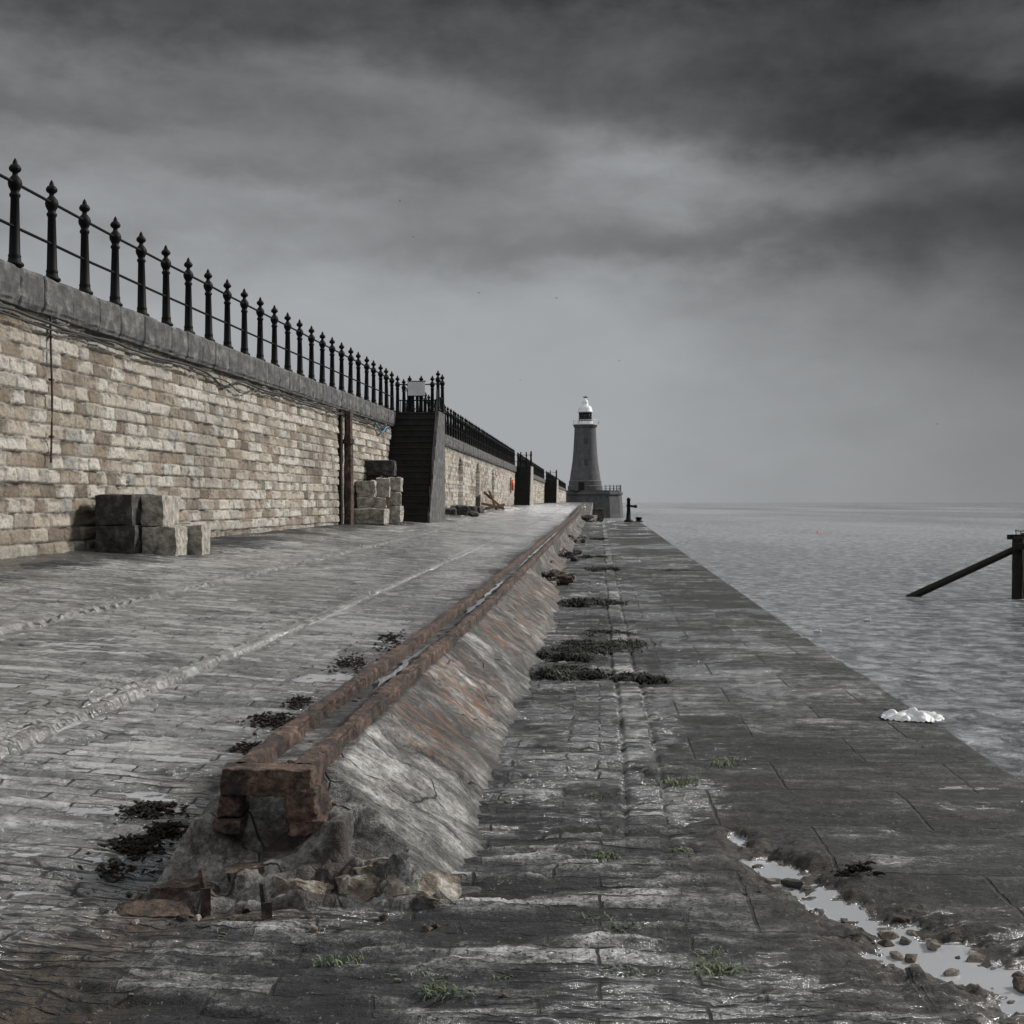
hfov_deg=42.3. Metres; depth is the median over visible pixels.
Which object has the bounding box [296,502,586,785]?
steel rail
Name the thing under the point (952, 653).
sea
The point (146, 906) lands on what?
broken stone
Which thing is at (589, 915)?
grass tuft
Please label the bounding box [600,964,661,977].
grass tuft
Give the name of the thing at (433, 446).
stair handrail
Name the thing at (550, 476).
railing
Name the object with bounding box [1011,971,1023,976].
broken stone
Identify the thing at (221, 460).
promenade wall
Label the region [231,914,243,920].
broken stone
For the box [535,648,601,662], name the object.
weed clump
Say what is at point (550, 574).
broken stone
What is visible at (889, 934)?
broken stone
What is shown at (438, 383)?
railing
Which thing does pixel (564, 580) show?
broken stone
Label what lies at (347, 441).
rusty upright
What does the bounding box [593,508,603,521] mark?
stone block
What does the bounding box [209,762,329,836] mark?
rail end beam
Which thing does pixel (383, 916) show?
broken stone
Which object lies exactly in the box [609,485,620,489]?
railing
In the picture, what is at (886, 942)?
broken stone
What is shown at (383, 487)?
stone block
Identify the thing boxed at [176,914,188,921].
broken stone
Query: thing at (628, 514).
mooring post
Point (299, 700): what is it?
seaweed heap
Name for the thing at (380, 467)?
stone block
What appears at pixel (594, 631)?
weed clump
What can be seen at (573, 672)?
weed clump
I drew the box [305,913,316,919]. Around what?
broken stone
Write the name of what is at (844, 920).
broken stone
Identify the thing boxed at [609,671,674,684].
weed clump
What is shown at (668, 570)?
weed clump
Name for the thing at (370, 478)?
stone block
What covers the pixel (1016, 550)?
timber dolphin
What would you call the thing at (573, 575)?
broken stone
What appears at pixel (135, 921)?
broken stone
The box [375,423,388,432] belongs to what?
cable
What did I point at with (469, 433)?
railing
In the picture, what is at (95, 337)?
slack cable
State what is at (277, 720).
seaweed heap
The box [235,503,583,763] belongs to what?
steel rail
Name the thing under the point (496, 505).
leaning boards
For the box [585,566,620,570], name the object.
weed clump
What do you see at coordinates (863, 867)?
seaweed heap
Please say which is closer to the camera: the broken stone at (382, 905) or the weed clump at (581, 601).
the broken stone at (382, 905)
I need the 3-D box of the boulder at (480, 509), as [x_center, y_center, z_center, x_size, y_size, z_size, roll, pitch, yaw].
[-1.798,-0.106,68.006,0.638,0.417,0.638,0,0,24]
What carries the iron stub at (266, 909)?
on the concrete plinth
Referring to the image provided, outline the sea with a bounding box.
[603,502,1023,780]
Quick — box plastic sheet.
[881,707,944,722]
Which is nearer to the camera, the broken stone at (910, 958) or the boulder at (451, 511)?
the broken stone at (910, 958)
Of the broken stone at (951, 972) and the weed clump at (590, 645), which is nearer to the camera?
the broken stone at (951, 972)
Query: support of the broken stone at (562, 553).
on the stone quay ground at (232, 630)
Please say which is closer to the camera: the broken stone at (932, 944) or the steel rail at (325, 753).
the broken stone at (932, 944)
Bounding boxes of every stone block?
[94,494,142,524]
[96,524,144,553]
[141,495,179,525]
[141,525,189,555]
[179,524,210,554]
[353,508,388,524]
[356,480,377,497]
[357,497,386,508]
[364,459,395,475]
[366,476,393,480]
[376,478,390,496]
[386,491,401,505]
[387,505,402,522]
[390,477,402,491]
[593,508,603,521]
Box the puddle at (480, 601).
[465,580,503,613]
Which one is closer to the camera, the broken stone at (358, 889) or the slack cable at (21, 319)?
the broken stone at (358, 889)
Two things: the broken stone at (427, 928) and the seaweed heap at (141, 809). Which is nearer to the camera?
the broken stone at (427, 928)
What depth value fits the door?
329.50 m
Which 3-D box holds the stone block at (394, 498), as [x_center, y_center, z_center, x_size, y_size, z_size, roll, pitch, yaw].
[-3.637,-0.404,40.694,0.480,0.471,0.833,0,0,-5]
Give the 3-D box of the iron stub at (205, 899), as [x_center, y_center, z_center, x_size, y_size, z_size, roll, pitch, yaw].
[-0.895,1.113,3.854,0.035,0.158,0.033,0,0,-17]
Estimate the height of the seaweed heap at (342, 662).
0.067 m
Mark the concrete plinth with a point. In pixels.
(407, 776)
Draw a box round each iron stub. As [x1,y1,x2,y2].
[198,868,210,917]
[259,882,271,919]
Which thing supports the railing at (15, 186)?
on the promenade wall at (221, 460)
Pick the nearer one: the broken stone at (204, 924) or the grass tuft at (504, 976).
the grass tuft at (504, 976)
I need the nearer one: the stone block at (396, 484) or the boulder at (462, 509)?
the stone block at (396, 484)
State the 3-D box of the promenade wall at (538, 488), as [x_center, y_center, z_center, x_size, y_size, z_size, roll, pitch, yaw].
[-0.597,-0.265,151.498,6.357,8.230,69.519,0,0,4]
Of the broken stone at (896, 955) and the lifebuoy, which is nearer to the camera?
the broken stone at (896, 955)
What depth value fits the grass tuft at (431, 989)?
3.24 m
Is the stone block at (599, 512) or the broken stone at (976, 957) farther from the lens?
the stone block at (599, 512)
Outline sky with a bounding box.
[0,0,1023,501]
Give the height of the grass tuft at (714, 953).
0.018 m
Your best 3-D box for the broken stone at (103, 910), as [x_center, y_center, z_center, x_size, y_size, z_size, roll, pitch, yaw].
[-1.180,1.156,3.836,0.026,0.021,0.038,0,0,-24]
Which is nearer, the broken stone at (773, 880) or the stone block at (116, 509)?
the broken stone at (773, 880)
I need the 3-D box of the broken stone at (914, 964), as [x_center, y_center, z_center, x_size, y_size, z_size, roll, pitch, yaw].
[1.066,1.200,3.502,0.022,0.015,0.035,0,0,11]
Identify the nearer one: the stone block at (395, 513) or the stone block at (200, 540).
the stone block at (200, 540)
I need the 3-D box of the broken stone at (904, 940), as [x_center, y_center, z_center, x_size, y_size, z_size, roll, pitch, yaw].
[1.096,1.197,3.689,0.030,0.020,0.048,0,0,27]
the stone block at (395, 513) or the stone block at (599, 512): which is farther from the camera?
the stone block at (599, 512)
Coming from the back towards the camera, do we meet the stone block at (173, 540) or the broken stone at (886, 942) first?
the stone block at (173, 540)
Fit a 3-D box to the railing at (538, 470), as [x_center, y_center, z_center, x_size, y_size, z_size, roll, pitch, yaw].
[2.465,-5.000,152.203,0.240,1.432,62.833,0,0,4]
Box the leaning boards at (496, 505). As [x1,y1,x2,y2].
[481,491,504,509]
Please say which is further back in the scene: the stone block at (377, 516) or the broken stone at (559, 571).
the stone block at (377, 516)
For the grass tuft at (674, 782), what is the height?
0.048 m
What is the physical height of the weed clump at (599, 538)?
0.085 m
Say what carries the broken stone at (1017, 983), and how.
on the stone quay ground at (232, 630)
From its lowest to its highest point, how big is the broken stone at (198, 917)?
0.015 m
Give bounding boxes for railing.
[0,158,395,411]
[395,371,445,413]
[401,379,514,465]
[515,451,531,465]
[517,452,543,478]
[544,470,556,479]
[546,471,565,488]
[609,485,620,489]
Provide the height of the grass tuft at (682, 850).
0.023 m
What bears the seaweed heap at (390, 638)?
on the stone quay ground at (232, 630)
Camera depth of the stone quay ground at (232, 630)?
5.15 m
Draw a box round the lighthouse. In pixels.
[568,397,602,489]
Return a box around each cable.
[0,305,384,427]
[0,311,389,429]
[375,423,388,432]
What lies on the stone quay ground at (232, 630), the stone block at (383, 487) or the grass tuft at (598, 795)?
the grass tuft at (598, 795)
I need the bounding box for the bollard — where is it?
[635,517,642,521]
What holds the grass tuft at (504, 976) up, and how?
on the stone quay ground at (232, 630)
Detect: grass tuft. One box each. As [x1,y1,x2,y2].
[312,950,363,966]
[385,963,445,981]
[404,976,476,1002]
[486,973,512,980]
[564,910,614,924]
[579,792,617,799]
[585,848,621,862]
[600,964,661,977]
[609,918,643,932]
[657,774,700,789]
[664,958,759,978]
[670,847,693,852]
[685,946,739,958]
[709,755,745,767]
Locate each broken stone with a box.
[99,907,108,914]
[115,896,193,918]
[132,919,139,924]
[148,877,219,899]
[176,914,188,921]
[195,914,201,920]
[195,922,212,927]
[227,861,263,882]
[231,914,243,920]
[241,904,250,912]
[274,875,333,896]
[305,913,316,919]
[309,924,317,932]
[335,872,380,903]
[345,855,398,874]
[378,870,463,904]
[379,913,387,919]
[380,903,385,908]
[423,925,431,931]
[429,920,438,928]
[545,571,559,578]
[549,569,563,574]
[556,575,572,584]
[558,551,566,556]
[564,572,575,579]
[565,551,575,556]
[570,556,577,560]
[766,878,780,883]
[780,878,803,889]
[840,918,847,922]
[877,930,899,938]
[877,937,894,946]
[889,951,902,960]
[892,915,911,923]
[899,936,911,944]
[904,954,917,962]
[906,929,916,935]
[911,963,919,966]
[926,938,940,950]
[943,968,959,976]
[966,953,985,962]
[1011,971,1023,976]
[1011,976,1023,992]
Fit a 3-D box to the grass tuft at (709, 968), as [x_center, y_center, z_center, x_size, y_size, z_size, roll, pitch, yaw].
[0.513,1.164,3.391,0.251,0.036,0.130,0,0,0]
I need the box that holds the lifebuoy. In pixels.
[511,477,513,492]
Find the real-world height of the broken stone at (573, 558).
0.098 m
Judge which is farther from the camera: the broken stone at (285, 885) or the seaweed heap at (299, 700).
the seaweed heap at (299, 700)
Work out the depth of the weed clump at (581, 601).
15.22 m
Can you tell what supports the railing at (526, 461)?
on the stone staircase at (523, 492)
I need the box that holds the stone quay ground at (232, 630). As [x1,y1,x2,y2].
[0,514,1023,1023]
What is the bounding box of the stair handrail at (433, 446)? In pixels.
[428,388,437,511]
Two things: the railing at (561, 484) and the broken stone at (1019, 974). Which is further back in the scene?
the railing at (561, 484)
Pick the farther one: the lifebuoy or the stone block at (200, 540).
the lifebuoy
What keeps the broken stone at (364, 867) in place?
on the stone quay ground at (232, 630)
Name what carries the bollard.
on the stone quay ground at (232, 630)
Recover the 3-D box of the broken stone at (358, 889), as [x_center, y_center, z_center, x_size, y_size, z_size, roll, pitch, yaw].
[-0.462,1.151,3.997,0.134,0.124,0.156,0,0,-23]
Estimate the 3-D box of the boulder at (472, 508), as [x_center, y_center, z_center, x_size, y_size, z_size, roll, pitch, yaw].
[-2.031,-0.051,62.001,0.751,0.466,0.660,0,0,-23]
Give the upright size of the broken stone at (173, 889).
0.118 m
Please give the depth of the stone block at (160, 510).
20.06 m
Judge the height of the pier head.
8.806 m
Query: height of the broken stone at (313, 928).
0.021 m
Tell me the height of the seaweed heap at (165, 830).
0.059 m
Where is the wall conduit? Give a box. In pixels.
[48,315,54,462]
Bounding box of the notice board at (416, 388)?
[407,381,425,411]
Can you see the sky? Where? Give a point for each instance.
(793, 230)
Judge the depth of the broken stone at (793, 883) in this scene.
4.21 m
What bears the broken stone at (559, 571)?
on the stone quay ground at (232, 630)
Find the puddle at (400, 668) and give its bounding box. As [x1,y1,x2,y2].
[378,646,426,685]
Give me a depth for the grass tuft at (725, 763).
6.03 m
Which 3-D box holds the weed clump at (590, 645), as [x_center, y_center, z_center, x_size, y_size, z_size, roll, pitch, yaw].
[0.689,1.093,10.970,0.972,0.064,1.374,0,0,29]
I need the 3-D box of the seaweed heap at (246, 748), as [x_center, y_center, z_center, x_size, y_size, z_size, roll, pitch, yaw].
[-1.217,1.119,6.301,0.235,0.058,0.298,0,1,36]
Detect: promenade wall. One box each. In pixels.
[0,259,395,558]
[445,434,516,507]
[533,474,544,502]
[558,486,566,501]
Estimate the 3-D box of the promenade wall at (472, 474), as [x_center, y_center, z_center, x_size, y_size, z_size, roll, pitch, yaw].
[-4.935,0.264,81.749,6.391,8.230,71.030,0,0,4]
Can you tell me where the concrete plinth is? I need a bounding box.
[143,514,585,914]
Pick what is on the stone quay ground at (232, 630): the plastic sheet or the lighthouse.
the plastic sheet
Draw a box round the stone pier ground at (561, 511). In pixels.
[478,502,592,520]
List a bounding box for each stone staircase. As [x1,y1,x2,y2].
[386,411,444,522]
[514,466,532,504]
[544,479,557,502]
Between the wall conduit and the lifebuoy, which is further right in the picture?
the lifebuoy
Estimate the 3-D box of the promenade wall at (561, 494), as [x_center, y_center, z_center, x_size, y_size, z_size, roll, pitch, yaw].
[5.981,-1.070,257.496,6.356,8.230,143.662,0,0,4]
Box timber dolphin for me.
[905,530,1023,598]
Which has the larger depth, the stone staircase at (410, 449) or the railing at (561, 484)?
the railing at (561, 484)
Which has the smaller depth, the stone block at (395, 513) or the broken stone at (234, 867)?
the broken stone at (234, 867)
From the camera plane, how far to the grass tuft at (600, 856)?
4.45 m
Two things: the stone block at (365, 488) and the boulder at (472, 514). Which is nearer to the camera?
the stone block at (365, 488)
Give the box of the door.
[578,482,583,489]
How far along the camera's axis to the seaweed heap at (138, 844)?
4.50 m
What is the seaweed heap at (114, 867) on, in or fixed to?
on the stone quay ground at (232, 630)
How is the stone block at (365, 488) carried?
on the stone block at (371, 502)
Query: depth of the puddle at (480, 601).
11.64 m
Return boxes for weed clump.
[529,663,620,682]
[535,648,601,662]
[543,638,669,656]
[557,597,627,606]
[575,629,635,636]
[578,554,608,557]
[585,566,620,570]
[589,537,610,539]
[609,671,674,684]
[650,569,695,571]
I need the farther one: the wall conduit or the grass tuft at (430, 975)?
the wall conduit
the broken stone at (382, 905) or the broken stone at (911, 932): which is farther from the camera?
the broken stone at (382, 905)
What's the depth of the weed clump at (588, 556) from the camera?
26.44 m
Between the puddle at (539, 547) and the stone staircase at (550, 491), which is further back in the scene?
the stone staircase at (550, 491)
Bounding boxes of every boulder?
[445,507,456,514]
[450,505,467,514]
[467,511,477,516]
[468,506,477,511]
[474,506,483,512]
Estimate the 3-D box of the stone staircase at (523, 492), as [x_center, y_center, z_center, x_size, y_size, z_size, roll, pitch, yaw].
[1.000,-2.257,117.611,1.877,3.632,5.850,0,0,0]
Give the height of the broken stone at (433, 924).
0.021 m
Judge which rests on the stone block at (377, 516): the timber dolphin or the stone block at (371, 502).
the stone block at (371, 502)
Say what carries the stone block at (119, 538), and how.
on the stone quay ground at (232, 630)
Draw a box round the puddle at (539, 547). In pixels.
[521,531,557,564]
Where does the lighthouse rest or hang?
on the pier head
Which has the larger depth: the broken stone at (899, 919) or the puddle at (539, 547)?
the puddle at (539, 547)
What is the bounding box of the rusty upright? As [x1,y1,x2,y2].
[337,410,353,524]
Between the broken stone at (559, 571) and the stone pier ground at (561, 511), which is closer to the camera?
the broken stone at (559, 571)
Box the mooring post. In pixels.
[624,497,636,521]
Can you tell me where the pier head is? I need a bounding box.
[565,487,623,517]
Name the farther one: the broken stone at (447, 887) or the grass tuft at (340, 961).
the broken stone at (447, 887)
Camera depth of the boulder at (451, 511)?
59.73 m
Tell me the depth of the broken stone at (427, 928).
3.70 m
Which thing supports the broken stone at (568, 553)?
on the stone quay ground at (232, 630)
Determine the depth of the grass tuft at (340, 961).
3.46 m
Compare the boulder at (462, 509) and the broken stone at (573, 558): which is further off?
the boulder at (462, 509)
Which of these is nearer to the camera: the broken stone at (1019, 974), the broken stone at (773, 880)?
the broken stone at (1019, 974)
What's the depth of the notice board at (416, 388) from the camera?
47.44 m
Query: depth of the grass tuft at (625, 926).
3.71 m
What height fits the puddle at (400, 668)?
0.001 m
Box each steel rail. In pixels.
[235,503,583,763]
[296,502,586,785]
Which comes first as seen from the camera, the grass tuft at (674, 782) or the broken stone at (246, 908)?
the broken stone at (246, 908)
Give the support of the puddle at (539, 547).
on the concrete plinth
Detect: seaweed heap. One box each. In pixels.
[77,860,155,882]
[85,833,173,862]
[114,800,189,824]
[143,819,189,840]
[228,711,298,734]
[229,740,261,754]
[279,694,313,709]
[321,650,377,673]
[372,629,410,654]
[830,860,885,876]

